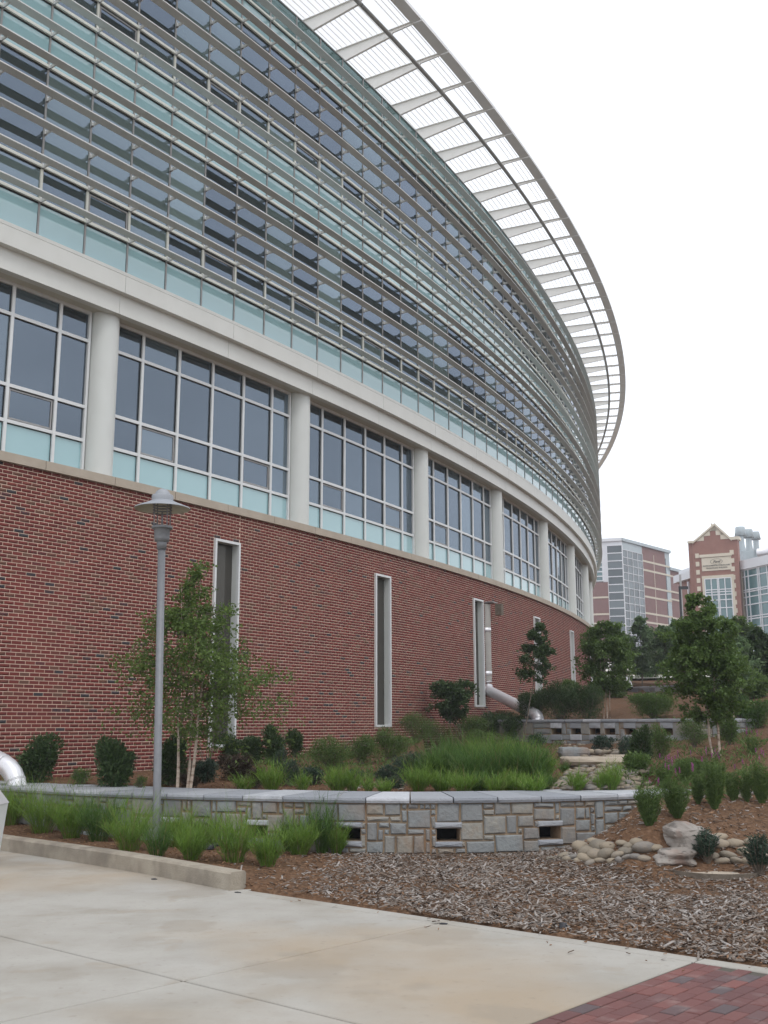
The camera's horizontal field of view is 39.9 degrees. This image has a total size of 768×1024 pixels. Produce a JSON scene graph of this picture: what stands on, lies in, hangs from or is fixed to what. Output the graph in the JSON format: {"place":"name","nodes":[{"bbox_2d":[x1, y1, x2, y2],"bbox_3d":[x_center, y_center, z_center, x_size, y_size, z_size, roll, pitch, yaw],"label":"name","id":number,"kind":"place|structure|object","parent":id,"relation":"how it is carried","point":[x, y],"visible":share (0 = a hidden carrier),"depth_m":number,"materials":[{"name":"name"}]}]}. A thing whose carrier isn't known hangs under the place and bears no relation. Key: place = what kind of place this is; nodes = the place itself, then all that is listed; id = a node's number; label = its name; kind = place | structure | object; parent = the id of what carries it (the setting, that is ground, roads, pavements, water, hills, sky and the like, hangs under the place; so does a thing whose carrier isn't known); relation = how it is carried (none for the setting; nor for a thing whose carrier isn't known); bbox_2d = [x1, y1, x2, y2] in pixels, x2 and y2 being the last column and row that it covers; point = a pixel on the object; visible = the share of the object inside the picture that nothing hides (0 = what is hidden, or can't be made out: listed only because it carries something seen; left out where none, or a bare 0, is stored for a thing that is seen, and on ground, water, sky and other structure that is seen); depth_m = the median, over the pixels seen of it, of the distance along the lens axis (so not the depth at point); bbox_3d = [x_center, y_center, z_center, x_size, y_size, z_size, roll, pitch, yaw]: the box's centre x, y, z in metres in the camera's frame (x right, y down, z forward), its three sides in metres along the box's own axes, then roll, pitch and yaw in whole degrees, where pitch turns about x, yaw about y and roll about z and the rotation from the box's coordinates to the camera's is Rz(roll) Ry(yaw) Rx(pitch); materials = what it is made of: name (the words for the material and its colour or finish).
{"place":"outdoors","nodes":[
{"label":"outdoors","id":0,"kind":"place"},
{"bbox_2d":[0,850,767,1023],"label":"plaza","id":1,"kind":"structure","parent":0,"point":[81,943],"depth_m":7.12,"materials":[{"name":"concrete"}]},
{"bbox_2d":[0,672,767,970],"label":"ground","id":2,"kind":"structure","parent":0,"point":[619,708],"depth_m":12.03,"materials":[{"name":"wood"}]},
{"bbox_2d":[0,765,44,825],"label":"ornamental grass","id":3,"kind":"object","parent":2,"relation":"on","point":[9,817],"depth_m":15.42,"materials":[{"name":"plant"}]},
{"bbox_2d":[14,732,67,782],"bbox_3d":[-5.508,3.970,17.014,0.906,0.865,0.635,0,-11,0],"label":"shrub","id":4,"kind":"object","parent":2,"relation":"on","point":[38,759],"visible":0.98,"depth_m":16.90,"materials":[{"name":"green plant"}]},
{"bbox_2d":[5,765,82,833],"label":"ornamental grass","id":5,"kind":"object","parent":2,"relation":"on","point":[41,818],"depth_m":14.68,"materials":[{"name":"plant"}]},
{"bbox_2d":[31,783,107,838],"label":"ornamental grass","id":6,"kind":"object","parent":2,"relation":"on","point":[67,824],"depth_m":14.14,"materials":[{"name":"plant"}]},
{"bbox_2d":[59,770,136,841],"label":"ornamental grass","id":7,"kind":"object","parent":2,"relation":"on","point":[92,827],"depth_m":13.83,"materials":[{"name":"plant"}]},
{"bbox_2d":[92,734,143,786],"bbox_3d":[-4.063,3.768,15.934,0.778,0.852,0.551,-7,-13,31],"label":"shrub","id":8,"kind":"object","parent":2,"relation":"on","point":[116,760],"visible":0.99,"depth_m":15.84,"materials":[{"name":"green plant"}]},
{"bbox_2d":[0,834,245,890],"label":"raised kerb","id":9,"kind":"structure","parent":2,"relation":"on","point":[223,878],"depth_m":11.83,"materials":[{"name":"concrete"}]},
{"bbox_2d":[89,775,169,851],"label":"ornamental grass","id":10,"kind":"object","parent":2,"relation":"on","point":[130,832],"depth_m":12.90,"materials":[{"name":"plant"}]},
{"bbox_2d":[137,806,175,856],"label":"ornamental grass","id":11,"kind":"object","parent":2,"relation":"on","point":[158,841],"depth_m":12.30,"materials":[{"name":"plant"}]},
{"bbox_2d":[134,489,189,835],"bbox_3d":[-3.083,2.006,14.317,0.768,4.754,0.768,0,-11,0],"label":"lamp post","id":12,"kind":"object","parent":2,"relation":"on","point":[161,502],"visible":0.96,"depth_m":14.41,"materials":[{"name":"metal"}]},
{"bbox_2d":[151,730,189,786],"bbox_3d":[-3.375,3.895,16.791,0.611,0.950,0.511,0,-11,0],"label":"shrub","id":13,"kind":"object","parent":2,"relation":"on","point":[169,761],"visible":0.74,"depth_m":16.70,"materials":[{"name":"green plant"}]},
{"bbox_2d":[149,785,211,847],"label":"ornamental grass","id":14,"kind":"object","parent":2,"relation":"on","point":[170,825],"depth_m":13.40,"materials":[{"name":"plant"}]},
{"bbox_2d":[164,805,214,859],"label":"ornamental grass","id":15,"kind":"object","parent":2,"relation":"on","point":[195,848],"depth_m":12.07,"materials":[{"name":"plant"}]},
{"bbox_2d":[96,559,312,787],"bbox_3d":[-2.702,2.435,15.966,3.336,3.534,2.592,0,-11,0],"label":"birch tree","id":16,"kind":"object","parent":2,"relation":"on","point":[183,620],"visible":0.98,"depth_m":15.92,"materials":[{"name":"green plant"}]},
{"bbox_2d":[191,756,221,783],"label":"shrub","id":17,"kind":"object","parent":2,"relation":"on","point":[203,771],"visible":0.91,"depth_m":17.68,"materials":[{"name":"green plant"}]},
{"bbox_2d":[192,786,279,862],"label":"ornamental grass","id":18,"kind":"object","parent":2,"relation":"on","point":[227,844],"depth_m":12.01,"materials":[{"name":"plant"}]},
{"bbox_2d":[215,752,256,779],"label":"shrub","id":19,"kind":"object","parent":2,"relation":"on","point":[242,766],"visible":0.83,"depth_m":18.30,"materials":[{"name":"red plant"}]},
{"bbox_2d":[238,735,265,763],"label":"shrub","id":20,"kind":"object","parent":2,"relation":"on","point":[254,749],"visible":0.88,"depth_m":21.84,"materials":[{"name":"green plant"}]},
{"bbox_2d":[239,810,294,866],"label":"ornamental grass","id":21,"kind":"object","parent":2,"relation":"on","point":[265,847],"depth_m":11.81,"materials":[{"name":"plant"}]},
{"bbox_2d":[248,753,290,789],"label":"ornamental grass","id":22,"kind":"object","parent":2,"relation":"on","point":[271,779],"depth_m":15.54,"materials":[{"name":"plant"}]},
{"bbox_2d":[260,721,287,764],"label":"shrub","id":23,"kind":"object","parent":2,"relation":"on","point":[276,744],"visible":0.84,"depth_m":21.78,"materials":[{"name":"green plant"}]},
{"bbox_2d":[284,727,305,757],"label":"shrub","id":24,"kind":"object","parent":2,"relation":"on","point":[297,744],"visible":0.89,"depth_m":23.54,"materials":[{"name":"green plant"}]},
{"bbox_2d":[272,803,331,854],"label":"ornamental grass","id":25,"kind":"object","parent":2,"relation":"on","point":[302,843],"depth_m":12.88,"materials":[{"name":"plant"}]},
{"bbox_2d":[0,0,625,777],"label":"curved building","id":26,"kind":"structure","parent":2,"relation":"on","point":[282,318],"depth_m":25.34,"materials":[{"name":"brick"}]},
{"bbox_2d":[0,751,26,784],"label":"downpipe","id":27,"kind":"object","parent":26,"relation":"attached to","point":[7,761],"visible":0.72,"depth_m":16.32,"materials":[{"name":"metal"}]},
{"bbox_2d":[0,277,91,469],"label":"window","id":28,"kind":"structure","parent":26,"relation":"in","point":[45,340],"depth_m":20.19,"materials":[{"name":"blue glass"}]},
{"bbox_2d":[112,323,290,519],"bbox_3d":[-3.937,-1.774,23.836,0.145,3.424,5.705,-8,-14,33],"label":"window","id":29,"kind":"structure","parent":26,"relation":"in","point":[188,422],"depth_m":23.53,"materials":[{"name":"blue glass"}]},
{"bbox_2d":[208,538,240,747],"bbox_3d":[-3.576,2.806,22.752,0.460,4.600,0.908,-8,-14,33],"label":"slot window","id":30,"kind":"structure","parent":26,"relation":"in","point":[227,554],"depth_m":23.04,"materials":[{"name":"glass"}]},
{"bbox_2d":[309,401,414,553],"bbox_3d":[-0.569,-0.716,29.123,0.145,3.424,5.705,-7,-13,30],"label":"window","id":31,"kind":"structure","parent":26,"relation":"in","point":[361,478],"depth_m":28.92,"materials":[{"name":"blue glass"}]},
{"bbox_2d":[374,573,391,726],"bbox_3d":[-0.201,3.672,28.103,0.460,4.200,0.908,-7,-13,30],"label":"slot window","id":32,"kind":"structure","parent":26,"relation":"in","point":[382,583],"depth_m":28.19,"materials":[{"name":"glass"}]},
{"bbox_2d":[428,456,492,578],"bbox_3d":[2.466,0.381,34.601,0.145,3.424,5.705,-6,-13,26],"label":"window","id":33,"kind":"structure","parent":26,"relation":"in","point":[460,524],"depth_m":34.53,"materials":[{"name":"grey glass"}]},
{"bbox_2d":[473,598,485,706],"bbox_3d":[2.840,4.480,33.661,0.460,3.600,0.908,-6,-13,26],"label":"slot window","id":34,"kind":"structure","parent":26,"relation":"in","point":[478,605],"depth_m":33.82,"materials":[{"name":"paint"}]},
{"bbox_2d":[484,601,543,719],"bbox_3d":[4.082,4.634,32.551,0.782,4.106,4.041,4,-12,-18],"label":"downpipe","id":35,"kind":"object","parent":26,"relation":"attached to","point":[491,691],"visible":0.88,"depth_m":33.96,"materials":[{"name":"metal"}]},
{"bbox_2d":[502,496,540,596],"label":"window","id":36,"kind":"structure","parent":26,"relation":"in","point":[521,548],"depth_m":40.35,"materials":[{"name":"grey glass"}]},
{"bbox_2d":[548,528,569,610],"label":"window","id":37,"kind":"structure","parent":26,"relation":"in","point":[558,557],"depth_m":46.47,"materials":[{"name":"grey glass"}]},
{"bbox_2d":[575,555,583,618],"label":"window","id":38,"kind":"structure","parent":26,"relation":"in","point":[578,566],"depth_m":52.98,"materials":[{"name":"grey glass"}]},
{"bbox_2d":[298,775,351,853],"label":"ornamental grass","id":39,"kind":"object","parent":2,"relation":"on","point":[322,843],"depth_m":13.17,"materials":[{"name":"plant"}]},
{"bbox_2d":[305,729,358,771],"bbox_3d":[-0.982,4.494,19.873,1.044,0.847,0.767,0,-11,0],"label":"shrub","id":40,"kind":"object","parent":2,"relation":"on","point":[324,750],"visible":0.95,"depth_m":19.82,"materials":[{"name":"green plant"}]},
{"bbox_2d":[324,805,352,854],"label":"ornamental grass","id":41,"kind":"object","parent":2,"relation":"on","point":[336,843],"depth_m":13.11,"materials":[{"name":"plant"}]},
{"bbox_2d":[318,758,365,790],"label":"ornamental grass","id":42,"kind":"object","parent":2,"relation":"on","point":[334,783],"depth_m":15.69,"materials":[{"name":"plant"}]},
{"bbox_2d":[0,781,688,855],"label":"stone wall","id":43,"kind":"structure","parent":2,"relation":"on","point":[464,822],"depth_m":13.48,"materials":[{"name":"stone"}]},
{"bbox_2d":[344,734,381,764],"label":"shrub","id":44,"kind":"object","parent":2,"relation":"on","point":[366,744],"visible":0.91,"depth_m":21.00,"materials":[{"name":"green plant"}]},
{"bbox_2d":[372,726,417,761],"bbox_3d":[0.169,4.661,21.367,1.048,0.811,0.706,0,-11,0],"label":"shrub","id":45,"kind":"object","parent":2,"relation":"on","point":[385,739],"visible":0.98,"depth_m":21.25,"materials":[{"name":"green plant"}]},
{"bbox_2d":[395,756,441,791],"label":"ornamental grass","id":46,"kind":"object","parent":2,"relation":"on","point":[421,780],"depth_m":15.90,"materials":[{"name":"plant"}]},
{"bbox_2d":[393,709,443,740],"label":"shrub","id":47,"kind":"object","parent":2,"relation":"on","point":[406,723],"visible":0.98,"depth_m":27.46,"materials":[{"name":"green plant"}]},
{"bbox_2d":[423,753,460,791],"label":"ornamental grass","id":48,"kind":"object","parent":2,"relation":"on","point":[439,783],"depth_m":15.96,"materials":[{"name":"plant"}]},
{"bbox_2d":[405,719,481,782],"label":"ornamental grass","id":49,"kind":"object","parent":2,"relation":"on","point":[441,757],"depth_m":17.25,"materials":[{"name":"plant"}]},
{"bbox_2d":[424,678,479,741],"bbox_3d":[1.930,5.629,29.204,1.332,2.062,1.453,8,-14,-34],"label":"tree","id":50,"kind":"object","parent":2,"relation":"on","point":[455,696],"visible":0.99,"depth_m":29.11,"materials":[{"name":"green plant"}]},
{"bbox_2d":[444,759,484,790],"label":"ornamental grass","id":51,"kind":"object","parent":2,"relation":"on","point":[464,783],"depth_m":15.45,"materials":[{"name":"plant"}]},
{"bbox_2d":[439,732,498,779],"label":"ornamental grass","id":52,"kind":"object","parent":2,"relation":"on","point":[469,765],"depth_m":16.67,"materials":[{"name":"plant"}]},
{"bbox_2d":[456,713,491,739],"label":"shrub","id":53,"kind":"object","parent":2,"relation":"on","point":[473,722],"visible":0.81,"depth_m":31.11,"materials":[{"name":"green plant"}]},
{"bbox_2d":[475,766,515,790],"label":"ornamental grass","id":54,"kind":"object","parent":2,"relation":"on","point":[502,784],"depth_m":15.37,"materials":[{"name":"plant"}]},
{"bbox_2d":[345,743,649,789],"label":"creek stones","id":55,"kind":"object","parent":2,"relation":"on","point":[590,785],"visible":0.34,"depth_m":16.29,"materials":[{"name":"stone"}]},
{"bbox_2d":[478,709,517,733],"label":"shrub","id":56,"kind":"object","parent":2,"relation":"on","point":[495,719],"visible":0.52,"depth_m":31.98,"materials":[{"name":"green plant"}]},
{"bbox_2d":[233,795,767,967],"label":"wood chips","id":57,"kind":"object","parent":2,"relation":"on","point":[547,919],"visible":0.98,"depth_m":9.88,"materials":[{"name":"wood"}]},
{"bbox_2d":[463,723,540,781],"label":"ornamental grass","id":58,"kind":"object","parent":2,"relation":"on","point":[502,762],"depth_m":16.86,"materials":[{"name":"plant"}]},
{"bbox_2d":[240,713,767,798],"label":"weeds","id":59,"kind":"object","parent":2,"relation":"on","point":[742,741],"visible":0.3,"depth_m":18.45,"materials":[{"name":"green plant"}]},
{"bbox_2d":[490,761,539,790],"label":"ornamental grass","id":60,"kind":"object","parent":2,"relation":"on","point":[515,786],"depth_m":15.49,"materials":[{"name":"plant"}]},
{"bbox_2d":[500,713,530,740],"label":"shrub","id":61,"kind":"object","parent":2,"relation":"on","point":[507,723],"visible":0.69,"depth_m":30.78,"materials":[{"name":"green plant"}]},
{"bbox_2d":[492,719,563,784],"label":"ornamental grass","id":62,"kind":"object","parent":2,"relation":"on","point":[532,761],"depth_m":16.71,"materials":[{"name":"plant"}]},
{"bbox_2d":[514,686,550,719],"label":"shrub","id":63,"kind":"object","parent":2,"relation":"on","point":[523,699],"visible":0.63,"depth_m":30.86,"materials":[{"name":"green plant"}]},
{"bbox_2d":[515,767,549,790],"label":"ornamental grass","id":64,"kind":"object","parent":2,"relation":"on","point":[531,786],"depth_m":14.64,"materials":[{"name":"plant"}]},
{"bbox_2d":[512,622,557,744],"bbox_3d":[4.286,4.781,29.352,1.285,3.525,1.251,2,-12,-10],"label":"young tree","id":65,"kind":"object","parent":2,"relation":"on","point":[543,650],"visible":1,"depth_m":29.45,"materials":[{"name":"green plant"}]},
{"bbox_2d":[533,678,577,719],"bbox_3d":[5.090,5.439,30.425,1.384,1.344,1.208,-7,-14,32],"label":"shrub","id":66,"kind":"object","parent":2,"relation":"on","point":[555,698],"visible":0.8,"depth_m":30.30,"materials":[{"name":"green plant"}]},
{"bbox_2d":[557,761,592,790],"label":"ornamental grass","id":67,"kind":"object","parent":2,"relation":"on","point":[577,781],"depth_m":14.62,"materials":[{"name":"plant"}]},
{"bbox_2d":[565,680,606,718],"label":"shrub","id":68,"kind":"object","parent":2,"relation":"on","point":[589,694],"visible":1,"depth_m":29.82,"materials":[{"name":"green plant"}]},
{"bbox_2d":[560,756,622,765],"bbox_3d":[4.666,5.434,23.072,1.607,0.197,1.197,0,-11,0],"label":"flat stone","id":69,"kind":"object","parent":2,"relation":"on","point":[587,760],"visible":0.55,"depth_m":22.56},
{"bbox_2d":[570,620,642,718],"bbox_3d":[6.574,4.650,31.226,2.103,2.945,1.924,0,-11,0],"label":"birch tree","id":70,"kind":"object","parent":2,"relation":"on","point":[613,644],"visible":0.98,"depth_m":31.09,"materials":[{"name":"green plant"}]},
{"bbox_2d":[593,753,625,789],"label":"ornamental grass","id":71,"kind":"object","parent":2,"relation":"on","point":[613,779],"depth_m":14.71,"materials":[{"name":"plant"}]},
{"bbox_2d":[488,718,759,743],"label":"stone wall","id":72,"kind":"structure","parent":2,"relation":"on","point":[568,729],"depth_m":29.19,"materials":[{"name":"stone"}]},
{"bbox_2d":[593,538,680,659],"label":"brick tower","id":73,"kind":"structure","parent":2,"relation":"on","point":[634,579],"depth_m":180.16,"materials":[{"name":"brick"}]},
{"bbox_2d":[606,544,626,633],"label":"window","id":74,"kind":"structure","parent":73,"relation":"in","point":[614,553],"depth_m":177.36,"materials":[{"name":"glass"}]},
{"bbox_2d":[623,549,645,645],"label":"window","id":75,"kind":"structure","parent":73,"relation":"in","point":[632,561],"depth_m":179.67,"materials":[{"name":"glass"}]},
{"bbox_2d":[621,750,653,769],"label":"shrub","id":76,"kind":"object","parent":2,"relation":"on","point":[635,757],"visible":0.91,"depth_m":15.20,"materials":[{"name":"green plant"}]},
{"bbox_2d":[626,722,653,759],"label":"shrub","id":77,"kind":"object","parent":2,"relation":"on","point":[639,741],"visible":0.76,"depth_m":19.82,"materials":[{"name":"green plant"}]},
{"bbox_2d":[625,615,655,685],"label":"young tree","id":78,"kind":"object","parent":2,"relation":"on","point":[641,629],"visible":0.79,"depth_m":50.69,"materials":[{"name":"green plant"}]},
{"bbox_2d":[631,778,664,825],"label":"shrub","id":79,"kind":"object","parent":2,"relation":"on","point":[648,810],"visible":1,"depth_m":11.98,"materials":[{"name":"green plant"}]},
{"bbox_2d":[626,691,678,718],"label":"shrub","id":80,"kind":"object","parent":2,"relation":"on","point":[650,705],"visible":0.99,"depth_m":28.46,"materials":[{"name":"green plant"}]},
{"bbox_2d":[641,624,677,683],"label":"young tree","id":81,"kind":"object","parent":2,"relation":"on","point":[659,647],"visible":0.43,"depth_m":49.47,"materials":[{"name":"green plant"}]},
{"bbox_2d":[648,722,672,759],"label":"shrub","id":82,"kind":"object","parent":2,"relation":"on","point":[660,747],"visible":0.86,"depth_m":21.58,"materials":[{"name":"green plant"}]},
{"bbox_2d":[653,847,696,866],"bbox_3d":[3.159,3.747,11.503,0.491,0.196,0.421,-2,-12,8],"label":"boulder","id":83,"kind":"object","parent":2,"relation":"on","point":[676,856],"visible":0.95,"depth_m":11.36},
{"bbox_2d":[659,757,692,817],"bbox_3d":[3.403,3.211,12.327,0.387,0.693,0.332,-4,-12,20],"label":"shrub","id":84,"kind":"object","parent":2,"relation":"on","point":[674,793],"visible":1,"depth_m":12.27,"materials":[{"name":"green plant"}]},
{"bbox_2d":[662,821,719,857],"bbox_3d":[3.397,3.637,11.728,0.586,0.406,0.526,2,-12,-11],"label":"boulder","id":85,"kind":"object","parent":2,"relation":"on","point":[678,833],"visible":0.52,"depth_m":11.59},
{"bbox_2d":[674,718,709,747],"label":"shrub","id":86,"kind":"object","parent":2,"relation":"on","point":[688,731],"visible":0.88,"depth_m":25.13,"materials":[{"name":"green plant"}]},
{"bbox_2d":[690,762,704,803],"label":"flowering perennial","id":87,"kind":"object","parent":2,"relation":"on","point":[697,793],"visible":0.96,"depth_m":13.29,"materials":[{"name":"green plant"}]},
{"bbox_2d":[650,592,759,755],"bbox_3d":[5.559,2.801,18.242,1.744,2.879,1.667,-7,-13,30],"label":"birch tree","id":88,"kind":"object","parent":2,"relation":"on","point":[715,654],"visible":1,"depth_m":18.09,"materials":[{"name":"green plant"}]},
{"bbox_2d":[692,827,720,863],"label":"bushy perennial","id":89,"kind":"object","parent":2,"relation":"on","point":[706,845],"visible":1,"depth_m":11.40,"materials":[{"name":"green plant"}]},
{"bbox_2d":[673,523,743,642],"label":"gabled building","id":90,"kind":"structure","parent":2,"relation":"on","point":[713,571],"depth_m":120.28,"materials":[{"name":"brick"}]},
{"bbox_2d":[704,577,733,633],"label":"window","id":91,"kind":"structure","parent":90,"relation":"in","point":[719,589],"depth_m":119.37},
{"bbox_2d":[698,748,728,808],"bbox_3d":[4.095,3.300,13.128,0.372,0.758,0.334,0,-11,0],"label":"shrub","id":92,"kind":"object","parent":2,"relation":"on","point":[714,788],"visible":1,"depth_m":13.08,"materials":[{"name":"green plant"}]},
{"bbox_2d":[669,868,759,880],"bbox_3d":[3.547,3.850,11.331,1.020,0.070,1.020,0,-11,0],"label":"flat stone","id":93,"kind":"object","parent":2,"relation":"on","point":[714,875],"visible":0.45,"depth_m":10.90,"materials":[{"name":"beige stone"}]},
{"bbox_2d":[715,713,744,744],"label":"shrub","id":94,"kind":"object","parent":2,"relation":"on","point":[729,728],"visible":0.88,"depth_m":24.42,"materials":[{"name":"green plant"}]},
{"bbox_2d":[696,624,765,698],"bbox_3d":[9.045,4.184,27.626,1.695,2.692,1.549,6,-13,-29],"label":"birch tree","id":95,"kind":"object","parent":2,"relation":"on","point":[740,639],"visible":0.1,"depth_m":27.37,"materials":[{"name":"green plant"}]},
{"bbox_2d":[721,765,742,800],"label":"flowering perennial","id":96,"kind":"object","parent":2,"relation":"on","point":[732,787],"visible":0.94,"depth_m":13.72,"materials":[{"name":"green plant"}]},
{"bbox_2d":[737,833,767,874],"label":"shrub","id":97,"kind":"object","parent":2,"relation":"on","point":[757,850],"visible":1,"depth_m":10.96,"materials":[{"name":"green plant"}]},
{"bbox_2d":[739,624,767,678],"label":"young tree","id":98,"kind":"object","parent":2,"relation":"on","point":[757,637],"visible":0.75,"depth_m":36.18,"materials":[{"name":"green plant"}]},
{"bbox_2d":[740,555,767,651],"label":"glazed building","id":99,"kind":"structure","parent":2,"relation":"on","point":[754,576],"depth_m":117.27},
{"bbox_2d":[742,565,767,651],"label":"window","id":100,"kind":"structure","parent":99,"relation":"in","point":[756,578],"depth_m":117.03,"materials":[{"name":"glass"}]},
{"bbox_2d":[740,697,767,728],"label":"shrub","id":101,"kind":"object","parent":2,"relation":"on","point":[758,713],"visible":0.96,"depth_m":27.15,"materials":[{"name":"green plant"}]},
{"bbox_2d":[741,669,767,698],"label":"shrub","id":102,"kind":"object","parent":2,"relation":"on","point":[761,688],"visible":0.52,"depth_m":32.18,"materials":[{"name":"green plant"}]},
{"bbox_2d":[747,748,767,803],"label":"flowering perennial","id":103,"kind":"object","parent":2,"relation":"on","point":[759,789],"visible":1,"depth_m":13.61,"materials":[{"name":"green plant"}]},
{"bbox_2d":[281,0,767,569],"label":"sky","id":104,"kind":"structure","parent":0,"point":[646,120],"materials":[{"name":"white"}]},
{"bbox_2d":[673,751,697,783],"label":"flowering perennial","id":105,"kind":"object","parent":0,"point":[687,770],"visible":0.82,"depth_m":15.27,"materials":[{"name":"green plant"}]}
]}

